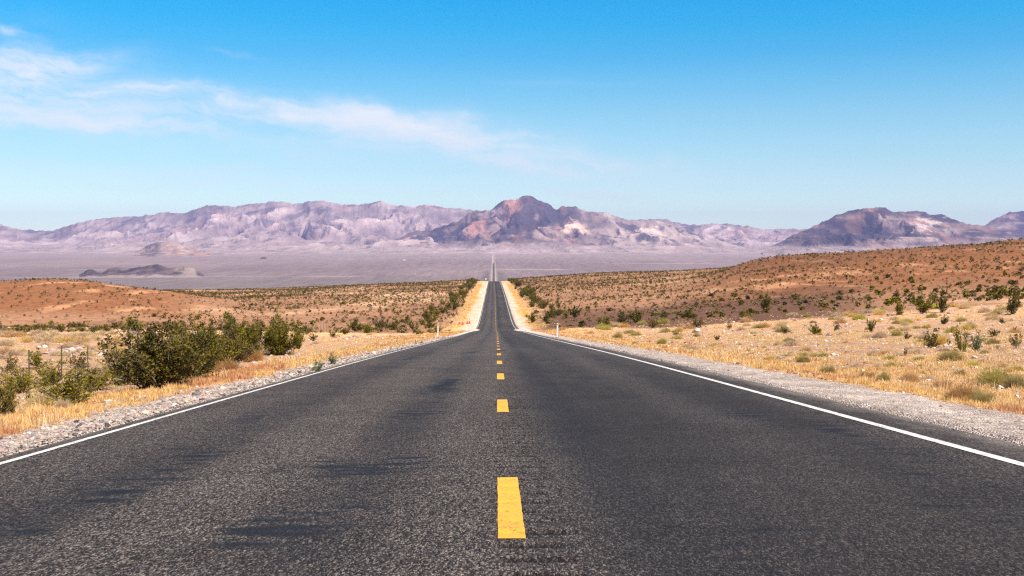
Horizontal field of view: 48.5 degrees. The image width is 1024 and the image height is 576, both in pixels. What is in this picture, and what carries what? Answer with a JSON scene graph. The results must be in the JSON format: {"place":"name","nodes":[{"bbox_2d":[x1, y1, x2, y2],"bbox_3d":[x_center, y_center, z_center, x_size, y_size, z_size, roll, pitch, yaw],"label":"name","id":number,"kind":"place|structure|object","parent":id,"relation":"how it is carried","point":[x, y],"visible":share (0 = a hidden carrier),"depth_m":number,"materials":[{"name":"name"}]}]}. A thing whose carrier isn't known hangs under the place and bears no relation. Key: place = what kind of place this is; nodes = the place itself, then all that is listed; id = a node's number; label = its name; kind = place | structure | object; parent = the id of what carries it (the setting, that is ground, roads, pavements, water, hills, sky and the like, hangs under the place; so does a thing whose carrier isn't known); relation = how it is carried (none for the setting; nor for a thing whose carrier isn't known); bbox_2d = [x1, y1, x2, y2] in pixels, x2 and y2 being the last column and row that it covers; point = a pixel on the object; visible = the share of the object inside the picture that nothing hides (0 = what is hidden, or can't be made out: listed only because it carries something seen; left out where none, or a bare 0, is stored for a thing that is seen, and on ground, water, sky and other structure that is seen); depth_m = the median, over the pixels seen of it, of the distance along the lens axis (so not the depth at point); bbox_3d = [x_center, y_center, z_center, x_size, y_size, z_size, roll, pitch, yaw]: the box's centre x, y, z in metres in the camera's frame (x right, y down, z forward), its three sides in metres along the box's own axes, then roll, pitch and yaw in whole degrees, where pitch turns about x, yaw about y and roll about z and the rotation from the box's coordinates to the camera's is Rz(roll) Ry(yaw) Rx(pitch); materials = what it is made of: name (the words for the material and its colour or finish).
{"place":"outdoors","nodes":[
{"label":"outdoors","id":0,"kind":"place"},
{"bbox_2d":[79,264,203,277],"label":"rocky hill","id":1,"kind":"structure","parent":0,"point":[155,270],"depth_m":4480.88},
{"bbox_2d":[135,242,210,256],"bbox_3d":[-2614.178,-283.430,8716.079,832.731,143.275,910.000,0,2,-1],"label":"rocky hill","id":2,"kind":"structure","parent":0,"point":[162,249],"depth_m":8822.24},
{"bbox_2d":[0,200,806,254],"bbox_3d":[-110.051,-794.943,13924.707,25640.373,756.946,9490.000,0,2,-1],"label":"mountain range","id":3,"kind":"structure","parent":0,"point":[313,227],"depth_m":14826.93,"materials":[{"name":"stone"}]},
{"bbox_2d":[0,263,1023,575],"bbox_3d":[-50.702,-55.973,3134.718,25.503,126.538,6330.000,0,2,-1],"label":"road","id":4,"kind":"structure","parent":0,"point":[394,463],"depth_m":7.15,"materials":[{"name":"asphalt"}]},
{"bbox_2d":[0,291,486,464],"bbox_3d":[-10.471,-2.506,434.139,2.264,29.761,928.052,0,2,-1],"label":"edge line","id":5,"kind":"object","parent":4,"relation":"on","point":[38,452],"visible":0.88,"depth_m":11.40,"materials":[{"name":"white paint"}]},
{"bbox_2d":[494,285,525,537],"bbox_3d":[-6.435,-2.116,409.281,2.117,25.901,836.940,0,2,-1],"label":"line","id":6,"kind":"object","parent":4,"relation":"on","point":[510,520],"visible":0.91,"depth_m":6.15,"materials":[{"name":"yellow paint"}]},
{"bbox_2d":[500,283,1023,465],"bbox_3d":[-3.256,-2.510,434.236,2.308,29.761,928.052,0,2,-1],"label":"edge line","id":7,"kind":"object","parent":4,"relation":"on","point":[935,440],"visible":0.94,"depth_m":11.27,"materials":[{"name":"white paint"}]},
{"bbox_2d":[0,239,1023,457],"bbox_3d":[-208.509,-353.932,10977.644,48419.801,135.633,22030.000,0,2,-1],"label":"ground","id":8,"kind":"structure","parent":0,"point":[233,271],"depth_m":326.74,"materials":[{"name":"soil"}]},
{"bbox_2d":[0,346,15,354],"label":"dry shrub","id":9,"kind":"object","parent":8,"relation":"on","point":[5,350],"visible":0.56,"depth_m":79.86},
{"bbox_2d":[0,339,15,345],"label":"dry shrub","id":10,"kind":"object","parent":8,"relation":"on","point":[2,343],"visible":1,"depth_m":92.76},
{"bbox_2d":[0,352,18,371],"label":"desert shrub","id":11,"kind":"object","parent":8,"relation":"on","point":[9,366],"visible":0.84,"depth_m":55.78,"materials":[{"name":"green plant"}]},
{"bbox_2d":[3,332,23,337],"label":"dry shrub","id":12,"kind":"object","parent":8,"relation":"on","point":[13,334],"visible":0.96,"depth_m":112.45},
{"bbox_2d":[5,349,26,355],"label":"dry shrub","id":13,"kind":"object","parent":8,"relation":"on","point":[14,352],"visible":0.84,"depth_m":77.38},
{"bbox_2d":[0,369,32,416],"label":"desert shrub","id":14,"kind":"object","parent":8,"relation":"on","point":[7,403],"visible":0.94,"depth_m":12.08,"materials":[{"name":"green plant"}]},
{"bbox_2d":[0,362,62,393],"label":"desert shrub","id":15,"kind":"object","parent":8,"relation":"on","point":[23,385],"visible":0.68,"depth_m":39.26,"materials":[{"name":"green plant"}]},
{"bbox_2d":[27,328,43,335],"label":"dry shrub","id":16,"kind":"object","parent":8,"relation":"on","point":[31,333],"visible":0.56,"depth_m":114.21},
{"bbox_2d":[26,348,50,367],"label":"desert shrub","id":17,"kind":"object","parent":8,"relation":"on","point":[35,358],"visible":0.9,"depth_m":59.29,"materials":[{"name":"green plant"}]},
{"bbox_2d":[20,388,62,406],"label":"dry clump","id":18,"kind":"object","parent":8,"relation":"on","point":[31,401],"visible":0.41,"depth_m":31.70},
{"bbox_2d":[32,334,54,342],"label":"dry shrub","id":19,"kind":"object","parent":8,"relation":"on","point":[45,338],"visible":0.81,"depth_m":97.47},
{"bbox_2d":[40,328,62,336],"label":"dry shrub","id":20,"kind":"object","parent":8,"relation":"on","point":[50,334],"visible":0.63,"depth_m":110.48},
{"bbox_2d":[28,357,81,385],"bbox_3d":[-18.288,3.354,45.445,1.799,1.236,2.503,1,2,27],"label":"desert shrub","id":21,"kind":"object","parent":8,"relation":"on","point":[54,380],"visible":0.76,"depth_m":45.31,"materials":[{"name":"green plant"}]},
{"bbox_2d":[52,398,70,408],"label":"dry clump","id":22,"kind":"object","parent":8,"relation":"on","point":[60,403],"visible":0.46,"depth_m":13.10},
{"bbox_2d":[55,351,75,355],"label":"dry shrub","id":23,"kind":"object","parent":8,"relation":"on","point":[64,353],"visible":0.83,"depth_m":77.40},
{"bbox_2d":[25,356,107,405],"bbox_3d":[-5.527,1.175,13.877,1.027,0.628,1.128,0,2,-2],"label":"desert shrub","id":24,"kind":"object","parent":8,"relation":"on","point":[71,391],"visible":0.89,"depth_m":13.98,"materials":[{"name":"green plant"}]},
{"bbox_2d":[56,342,76,348],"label":"dry shrub","id":25,"kind":"object","parent":8,"relation":"on","point":[65,345],"visible":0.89,"depth_m":87.35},
{"bbox_2d":[55,336,78,342],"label":"dry shrub","id":26,"kind":"object","parent":8,"relation":"on","point":[64,339],"visible":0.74,"depth_m":96.36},
{"bbox_2d":[67,339,85,344],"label":"dry shrub","id":27,"kind":"object","parent":8,"relation":"on","point":[80,341],"visible":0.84,"depth_m":93.21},
{"bbox_2d":[69,321,85,328],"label":"desert shrub","id":28,"kind":"object","parent":8,"relation":"on","point":[75,324],"visible":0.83,"depth_m":160.33,"materials":[{"name":"green plant"}]},
{"bbox_2d":[68,351,89,368],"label":"desert shrub","id":29,"kind":"object","parent":8,"relation":"on","point":[83,360],"visible":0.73,"depth_m":57.49,"materials":[{"name":"green plant"}]},
{"bbox_2d":[75,350,99,355],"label":"dry shrub","id":30,"kind":"object","parent":8,"relation":"on","point":[92,353],"visible":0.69,"depth_m":77.40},
{"bbox_2d":[63,362,130,389],"bbox_3d":[-15.374,3.212,41.931,2.509,1.136,2.284,2,3,45],"label":"desert shrub","id":31,"kind":"object","parent":8,"relation":"on","point":[91,381],"visible":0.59,"depth_m":41.43,"materials":[{"name":"green plant"}]},
{"bbox_2d":[88,365,106,374],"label":"dry clump","id":32,"kind":"object","parent":8,"relation":"on","point":[101,368],"visible":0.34,"depth_m":54.28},
{"bbox_2d":[90,329,108,335],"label":"dry shrub","id":33,"kind":"object","parent":8,"relation":"on","point":[103,332],"visible":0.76,"depth_m":116.32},
{"bbox_2d":[95,347,132,385],"bbox_3d":[-15.402,3.107,44.544,2.571,1.692,1.847,1,2,19],"label":"desert shrub","id":34,"kind":"object","parent":8,"relation":"on","point":[124,382],"visible":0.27,"depth_m":44.41,"materials":[{"name":"green plant"}]},
{"bbox_2d":[123,316,141,329],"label":"desert shrub","id":35,"kind":"object","parent":8,"relation":"on","point":[127,320],"visible":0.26,"depth_m":146.75,"materials":[{"name":"green plant"}]},
{"bbox_2d":[74,310,226,388],"bbox_3d":[-5.693,1.031,17.394,1.969,1.397,2.155,2,3,44],"label":"creosote bush","id":36,"kind":"object","parent":8,"relation":"on","point":[154,358],"visible":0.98,"depth_m":17.27,"materials":[{"name":"green plant"}]},
{"bbox_2d":[1,323,330,376],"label":"wire fence","id":37,"kind":"object","parent":8,"relation":"on","point":[132,347],"visible":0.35,"depth_m":54.18,"materials":[{"name":"metal"}]},
{"bbox_2d":[163,318,231,378],"bbox_3d":[-5.475,1.154,19.602,1.289,1.295,1.432,0,2,-10],"label":"creosote bush","id":38,"kind":"object","parent":8,"relation":"on","point":[206,365],"visible":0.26,"depth_m":19.54,"materials":[{"name":"green plant"}]},
{"bbox_2d":[175,308,243,373],"bbox_3d":[-14.688,2.829,55.414,3.633,3.734,2.942,0,2,7],"label":"creosote bush","id":39,"kind":"object","parent":8,"relation":"on","point":[227,350],"visible":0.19,"depth_m":55.07,"materials":[{"name":"green plant"}]},
{"bbox_2d":[207,354,243,372],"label":"dry clump","id":40,"kind":"object","parent":8,"relation":"on","point":[226,366],"visible":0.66,"depth_m":23.60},
{"bbox_2d":[201,313,264,364],"bbox_3d":[-15.846,3.161,64.584,3.553,3.500,3.888,0,2,8],"label":"creosote bush","id":41,"kind":"object","parent":8,"relation":"on","point":[230,330],"visible":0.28,"depth_m":64.12,"materials":[{"name":"green plant"}]},
{"bbox_2d":[221,310,262,356],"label":"creosote bush","id":42,"kind":"object","parent":8,"relation":"on","point":[242,332],"visible":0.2,"depth_m":75.65,"materials":[{"name":"green plant"}]},
{"bbox_2d":[244,348,266,361],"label":"dry clump","id":43,"kind":"object","parent":8,"relation":"on","point":[258,356],"visible":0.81,"depth_m":71.74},
{"bbox_2d":[245,313,274,354],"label":"creosote bush","id":44,"kind":"object","parent":8,"relation":"on","point":[253,325],"visible":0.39,"depth_m":76.74,"materials":[{"name":"green plant"}]},
{"bbox_2d":[259,310,307,355],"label":"creosote bush","id":45,"kind":"object","parent":8,"relation":"on","point":[277,336],"visible":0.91,"depth_m":78.56,"materials":[{"name":"green plant"}]},
{"bbox_2d":[290,321,304,348],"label":"creosote bush","id":46,"kind":"object","parent":8,"relation":"on","point":[298,330],"visible":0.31,"depth_m":85.91,"materials":[{"name":"green plant"}]},
{"bbox_2d":[310,358,323,370],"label":"desert shrub","id":47,"kind":"object","parent":8,"relation":"on","point":[318,366],"visible":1,"depth_m":23.21,"materials":[{"name":"green plant"}]},
{"bbox_2d":[326,352,337,363],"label":"desert shrub","id":48,"kind":"object","parent":8,"relation":"on","point":[331,359],"visible":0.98,"depth_m":26.92,"materials":[{"name":"green plant"}]},
{"bbox_2d":[345,317,363,331],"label":"creosote bush","id":49,"kind":"object","parent":8,"relation":"on","point":[354,325],"visible":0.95,"depth_m":212.37,"materials":[{"name":"green plant"}]},
{"bbox_2d":[356,324,378,332],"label":"desert shrub","id":50,"kind":"object","parent":8,"relation":"on","point":[366,330],"visible":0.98,"depth_m":162.83,"materials":[{"name":"green plant"}]},
{"bbox_2d":[372,319,388,328],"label":"creosote bush","id":51,"kind":"object","parent":8,"relation":"on","point":[377,324],"visible":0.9,"depth_m":243.35,"materials":[{"name":"green plant"}]},
{"bbox_2d":[380,320,399,329],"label":"desert shrub","id":52,"kind":"object","parent":8,"relation":"on","point":[390,325],"visible":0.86,"depth_m":233.97,"materials":[{"name":"green plant"}]},
{"bbox_2d":[398,315,419,330],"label":"desert shrub","id":53,"kind":"object","parent":8,"relation":"on","point":[411,326],"visible":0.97,"depth_m":208.43,"materials":[{"name":"green plant"}]},
{"bbox_2d":[420,308,431,319],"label":"creosote bush","id":54,"kind":"object","parent":8,"relation":"on","point":[426,315],"visible":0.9,"depth_m":277.94,"materials":[{"name":"green plant"}]},
{"bbox_2d":[421,320,440,327],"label":"creosote bush","id":55,"kind":"object","parent":8,"relation":"on","point":[429,325],"visible":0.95,"depth_m":239.17,"materials":[{"name":"green plant"}]},
{"bbox_2d":[427,326,451,332],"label":"desert shrub","id":56,"kind":"object","parent":8,"relation":"on","point":[435,328],"visible":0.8,"depth_m":143.71,"materials":[{"name":"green plant"}]},
{"bbox_2d":[0,283,1023,436],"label":"dry grass","id":57,"kind":"structure","parent":8,"relation":"on","point":[14,423],"depth_m":27.55,"materials":[{"name":"plant"}]},
{"bbox_2d":[0,237,1023,332],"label":"distant scrub","id":58,"kind":"object","parent":8,"relation":"on","point":[337,289],"visible":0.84,"depth_m":404.36,"materials":[{"name":"green plant"}]},
{"bbox_2d":[0,303,1023,456],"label":"gravel","id":59,"kind":"structure","parent":8,"relation":"on","point":[174,404],"depth_m":17.67,"materials":[{"name":"gravel"}]},
{"bbox_2d":[525,310,540,321],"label":"creosote bush","id":60,"kind":"object","parent":8,"relation":"on","point":[532,318],"visible":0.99,"depth_m":247.68,"materials":[{"name":"green plant"}]},
{"bbox_2d":[536,301,548,308],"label":"creosote bush","id":61,"kind":"object","parent":8,"relation":"on","point":[543,305],"visible":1,"depth_m":317.30,"materials":[{"name":"green plant"}]},
{"bbox_2d":[549,307,566,315],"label":"creosote bush","id":62,"kind":"object","parent":8,"relation":"on","point":[558,311],"visible":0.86,"depth_m":275.92,"materials":[{"name":"green plant"}]},
{"bbox_2d":[567,304,584,316],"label":"creosote bush","id":63,"kind":"object","parent":8,"relation":"on","point":[574,311],"visible":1,"depth_m":260.09,"materials":[{"name":"green plant"}]},
{"bbox_2d":[596,316,612,325],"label":"creosote bush","id":64,"kind":"object","parent":8,"relation":"on","point":[605,321],"visible":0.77,"depth_m":148.66,"materials":[{"name":"green plant"}]},
{"bbox_2d":[610,308,633,322],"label":"creosote bush","id":65,"kind":"object","parent":8,"relation":"on","point":[622,318],"visible":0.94,"depth_m":173.44,"materials":[{"name":"green plant"}]},
{"bbox_2d":[627,307,642,322],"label":"creosote bush","id":66,"kind":"object","parent":8,"relation":"on","point":[636,318],"visible":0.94,"depth_m":175.27,"materials":[{"name":"green plant"}]},
{"bbox_2d":[646,317,663,327],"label":"desert shrub","id":67,"kind":"object","parent":8,"relation":"on","point":[652,323],"visible":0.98,"depth_m":131.51,"materials":[{"name":"green plant"}]},
{"bbox_2d":[654,316,669,323],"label":"dry shrub","id":68,"kind":"object","parent":8,"relation":"on","point":[662,321],"visible":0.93,"depth_m":156.09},
{"bbox_2d":[680,322,695,328],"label":"dry shrub","id":69,"kind":"object","parent":8,"relation":"on","point":[689,326],"visible":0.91,"depth_m":107.23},
{"bbox_2d":[679,308,698,317],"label":"creosote bush","id":70,"kind":"object","parent":8,"relation":"on","point":[687,313],"visible":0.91,"depth_m":181.68,"materials":[{"name":"green plant"}]},
{"bbox_2d":[691,316,704,327],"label":"desert shrub","id":71,"kind":"object","parent":8,"relation":"on","point":[697,324],"visible":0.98,"depth_m":107.45,"materials":[{"name":"green plant"}]},
{"bbox_2d":[738,307,752,318],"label":"desert shrub","id":72,"kind":"object","parent":8,"relation":"on","point":[743,314],"visible":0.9,"depth_m":138.65,"materials":[{"name":"green plant"}]},
{"bbox_2d":[759,290,771,308],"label":"creosote bush","id":73,"kind":"object","parent":8,"relation":"on","point":[767,302],"visible":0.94,"depth_m":193.74,"materials":[{"name":"green plant"}]},
{"bbox_2d":[775,319,789,326],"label":"dry shrub","id":74,"kind":"object","parent":8,"relation":"on","point":[782,324],"visible":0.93,"depth_m":101.12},
{"bbox_2d":[781,338,799,345],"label":"dry shrub","id":75,"kind":"object","parent":8,"relation":"on","point":[790,343],"visible":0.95,"depth_m":54.15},
{"bbox_2d":[794,354,812,362],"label":"dry clump","id":76,"kind":"object","parent":8,"relation":"on","point":[803,359],"visible":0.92,"depth_m":32.25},
{"bbox_2d":[806,322,821,333],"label":"creosote bush","id":77,"kind":"object","parent":8,"relation":"on","point":[814,330],"visible":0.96,"depth_m":76.02,"materials":[{"name":"green plant"}]},
{"bbox_2d":[816,364,837,372],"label":"dry clump","id":78,"kind":"object","parent":8,"relation":"on","point":[829,369],"visible":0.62,"depth_m":23.84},
{"bbox_2d":[851,313,866,319],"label":"dry shrub","id":79,"kind":"object","parent":8,"relation":"on","point":[858,316],"visible":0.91,"depth_m":115.42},
{"bbox_2d":[855,369,876,379],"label":"dry clump","id":80,"kind":"object","parent":8,"relation":"on","point":[866,374],"visible":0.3,"depth_m":22.23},
{"bbox_2d":[867,317,875,331],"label":"creosote bush","id":81,"kind":"object","parent":8,"relation":"on","point":[871,326],"visible":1,"depth_m":77.61,"materials":[{"name":"green plant"}]},
{"bbox_2d":[870,330,889,337],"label":"dry clump","id":82,"kind":"object","parent":8,"relation":"on","point":[880,334],"visible":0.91,"depth_m":61.88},
{"bbox_2d":[876,369,891,380],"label":"dry clump","id":83,"kind":"object","parent":8,"relation":"on","point":[884,376],"visible":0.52,"depth_m":21.72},
{"bbox_2d":[891,294,907,314],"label":"creosote bush","id":84,"kind":"object","parent":8,"relation":"on","point":[899,306],"visible":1,"depth_m":122.65,"materials":[{"name":"green plant"}]},
{"bbox_2d":[896,369,921,383],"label":"dry clump","id":85,"kind":"object","parent":8,"relation":"on","point":[910,376],"visible":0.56,"depth_m":22.09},
{"bbox_2d":[908,348,922,353],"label":"dry shrub","id":86,"kind":"object","parent":8,"relation":"on","point":[914,351],"visible":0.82,"depth_m":37.31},
{"bbox_2d":[911,293,937,313],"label":"creosote bush","id":87,"kind":"object","parent":8,"relation":"on","point":[926,307],"visible":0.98,"depth_m":124.62,"materials":[{"name":"green plant"}]},
{"bbox_2d":[922,326,941,347],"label":"desert shrub","id":88,"kind":"object","parent":8,"relation":"on","point":[931,342],"visible":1,"depth_m":45.21,"materials":[{"name":"green plant"}]},
{"bbox_2d":[921,333,950,345],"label":"dry clump","id":89,"kind":"object","parent":8,"relation":"on","point":[941,338],"visible":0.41,"depth_m":47.43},
{"bbox_2d":[929,375,954,390],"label":"dry clump","id":90,"kind":"object","parent":8,"relation":"on","point":[935,384],"visible":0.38,"depth_m":19.84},
{"bbox_2d":[932,287,953,312],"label":"creosote bush","id":91,"kind":"object","parent":8,"relation":"on","point":[942,304],"visible":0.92,"depth_m":126.12,"materials":[{"name":"green plant"}]},
{"bbox_2d":[936,349,964,361],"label":"dry clump","id":92,"kind":"object","parent":8,"relation":"on","point":[951,355],"visible":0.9,"depth_m":32.27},
{"bbox_2d":[947,321,968,352],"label":"desert shrub","id":93,"kind":"object","parent":8,"relation":"on","point":[960,346],"visible":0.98,"depth_m":37.98,"materials":[{"name":"green plant"}]},
{"bbox_2d":[940,379,981,399],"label":"dry clump","id":94,"kind":"object","parent":8,"relation":"on","point":[960,392],"visible":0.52,"depth_m":14.54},
{"bbox_2d":[957,300,972,308],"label":"dry shrub","id":95,"kind":"object","parent":8,"relation":"on","point":[963,306],"visible":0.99,"depth_m":134.79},
{"bbox_2d":[967,329,985,351],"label":"desert shrub","id":96,"kind":"object","parent":8,"relation":"on","point":[976,345],"visible":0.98,"depth_m":39.15,"materials":[{"name":"green plant"}]},
{"bbox_2d":[966,386,1000,403],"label":"dry clump","id":97,"kind":"object","parent":8,"relation":"on","point":[978,395],"visible":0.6,"depth_m":14.15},
{"bbox_2d":[978,306,991,311],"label":"dry shrub","id":98,"kind":"object","parent":8,"relation":"on","point":[984,309],"visible":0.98,"depth_m":118.14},
{"bbox_2d":[983,313,999,320],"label":"dry shrub","id":99,"kind":"object","parent":8,"relation":"on","point":[989,317],"visible":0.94,"depth_m":96.89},
{"bbox_2d":[984,328,999,336],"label":"creosote bush","id":100,"kind":"object","parent":8,"relation":"on","point":[994,333],"visible":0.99,"depth_m":60.12,"materials":[{"name":"green plant"}]},
{"bbox_2d":[988,337,1001,343],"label":"dry shrub","id":101,"kind":"object","parent":8,"relation":"on","point":[994,340],"visible":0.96,"depth_m":46.28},
{"bbox_2d":[972,362,1022,385],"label":"dry clump","id":102,"kind":"object","parent":8,"relation":"on","point":[997,377],"visible":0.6,"depth_m":21.39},
{"bbox_2d":[999,371,1023,388],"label":"dry clump","id":103,"kind":"object","parent":8,"relation":"on","point":[1018,380],"visible":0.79,"depth_m":20.26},
{"bbox_2d":[1005,285,1022,314],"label":"creosote bush","id":104,"kind":"object","parent":8,"relation":"on","point":[1013,307],"visible":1,"depth_m":109.47,"materials":[{"name":"green plant"}]},
{"bbox_2d":[1008,327,1022,348],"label":"desert shrub","id":105,"kind":"object","parent":8,"relation":"on","point":[1014,342],"visible":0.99,"depth_m":39.14,"materials":[{"name":"green plant"}]},
{"bbox_2d":[0,0,1023,230],"label":"sky","id":106,"kind":"structure","parent":0,"point":[763,114],"materials":[{"name":"blue"}]},
{"bbox_2d":[395,196,750,252],"bbox_3d":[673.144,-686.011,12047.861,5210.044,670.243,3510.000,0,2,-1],"label":"mountain","id":107,"kind":"structure","parent":0,"point":[531,224],"depth_m":12176.48,"materials":[{"name":"stone"}]},
{"bbox_2d":[763,207,1018,255],"bbox_3d":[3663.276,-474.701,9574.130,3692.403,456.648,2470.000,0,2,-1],"label":"mountain","id":108,"kind":"structure","parent":0,"point":[869,229],"depth_m":9855.15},
{"bbox_2d":[984,211,1023,238],"bbox_3d":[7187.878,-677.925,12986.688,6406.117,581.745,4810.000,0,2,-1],"label":"mountain ridge","id":109,"kind":"structure","parent":0,"point":[1011,223],"depth_m":13906.85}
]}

